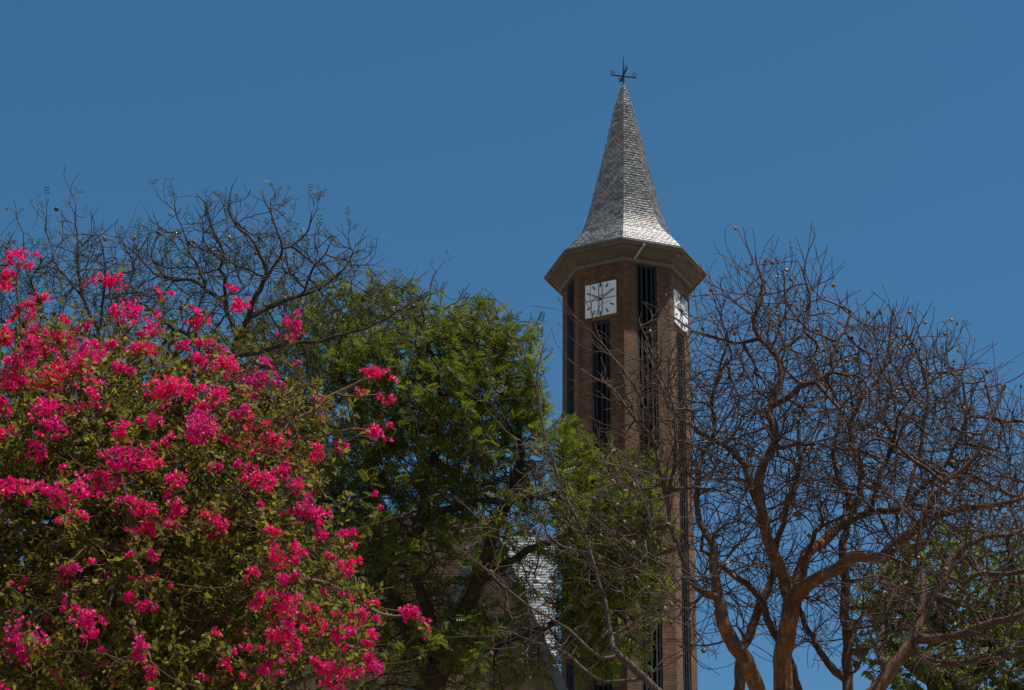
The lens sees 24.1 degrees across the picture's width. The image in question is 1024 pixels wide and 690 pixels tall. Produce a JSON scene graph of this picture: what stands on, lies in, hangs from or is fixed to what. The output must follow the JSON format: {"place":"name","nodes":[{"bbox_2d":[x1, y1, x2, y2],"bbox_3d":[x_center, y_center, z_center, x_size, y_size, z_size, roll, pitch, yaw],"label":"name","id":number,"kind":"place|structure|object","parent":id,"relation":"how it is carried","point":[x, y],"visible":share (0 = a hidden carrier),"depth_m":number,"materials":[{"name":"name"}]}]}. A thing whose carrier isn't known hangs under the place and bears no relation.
{"place":"outdoors","nodes":[
{"label":"outdoors","id":0,"kind":"place"},
{"bbox_2d":[77,514,567,689],"bbox_3d":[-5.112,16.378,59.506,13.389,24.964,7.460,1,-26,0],"label":"church hall","id":1,"kind":"structure","parent":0,"point":[559,683],"depth_m":60.65,"materials":[{"name":"brick"}]},
{"bbox_2d":[0,0,1023,689],"label":"sky","id":2,"kind":"structure","parent":0,"point":[477,130],"materials":[{"name":"blue"}]},
{"bbox_2d":[544,57,706,689],"bbox_3d":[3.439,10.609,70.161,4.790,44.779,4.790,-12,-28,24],"label":"church tower","id":3,"kind":"structure","parent":0,"point":[624,249],"depth_m":74.03,"materials":[{"name":"brick"}]},
{"label":"ground","id":4,"kind":"structure","parent":0,"visible":0},
{"bbox_2d":[0,165,178,554],"bbox_3d":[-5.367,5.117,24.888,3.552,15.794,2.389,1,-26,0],"label":"budding jacaranda","id":5,"kind":"object","parent":4,"relation":"on","point":[74,286],"visible":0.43,"depth_m":27.48,"materials":[{"name":"brown plant"}]},
{"bbox_2d":[0,215,432,689],"bbox_3d":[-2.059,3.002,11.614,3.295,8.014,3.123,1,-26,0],"label":"bougainvillea","id":6,"kind":"object","parent":4,"relation":"on","point":[93,600],"visible":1,"depth_m":12.13,"materials":[{"name":"pink plant"}]},
{"bbox_2d":[98,176,460,689],"bbox_3d":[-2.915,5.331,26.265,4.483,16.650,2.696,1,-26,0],"label":"budding jacaranda","id":7,"kind":"object","parent":4,"relation":"on","point":[222,256],"visible":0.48,"depth_m":29.03,"materials":[{"name":"brown plant"}]},
{"bbox_2d":[202,263,683,689],"bbox_3d":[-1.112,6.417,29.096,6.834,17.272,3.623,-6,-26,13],"label":"leafy jacaranda","id":8,"kind":"object","parent":4,"relation":"on","point":[458,377],"visible":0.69,"depth_m":30.49,"materials":[{"name":"green plant"}]},
{"bbox_2d":[440,288,735,689],"bbox_3d":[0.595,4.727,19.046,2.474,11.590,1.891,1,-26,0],"label":"slender bare tree","id":9,"kind":"object","parent":4,"relation":"on","point":[640,675],"visible":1,"depth_m":20.20,"materials":[{"name":"grey plant"}]},
{"bbox_2d":[533,222,1023,689],"bbox_3d":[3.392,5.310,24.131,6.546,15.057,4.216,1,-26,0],"label":"bare jacaranda","id":10,"kind":"object","parent":4,"relation":"on","point":[797,587],"visible":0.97,"depth_m":25.65,"materials":[{"name":"brown plant"}]},
{"bbox_2d":[812,463,1023,689],"bbox_3d":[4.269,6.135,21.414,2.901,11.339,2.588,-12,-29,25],"label":"bare jacaranda","id":11,"kind":"object","parent":4,"relation":"on","point":[897,660],"visible":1,"depth_m":23.14,"materials":[{"name":"brown plant"}]},
{"bbox_2d":[837,522,1023,689],"bbox_3d":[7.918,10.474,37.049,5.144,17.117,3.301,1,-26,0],"label":"leafy shade tree","id":12,"kind":"object","parent":4,"relation":"on","point":[947,683],"visible":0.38,"depth_m":39.49,"materials":[{"name":"green plant"}]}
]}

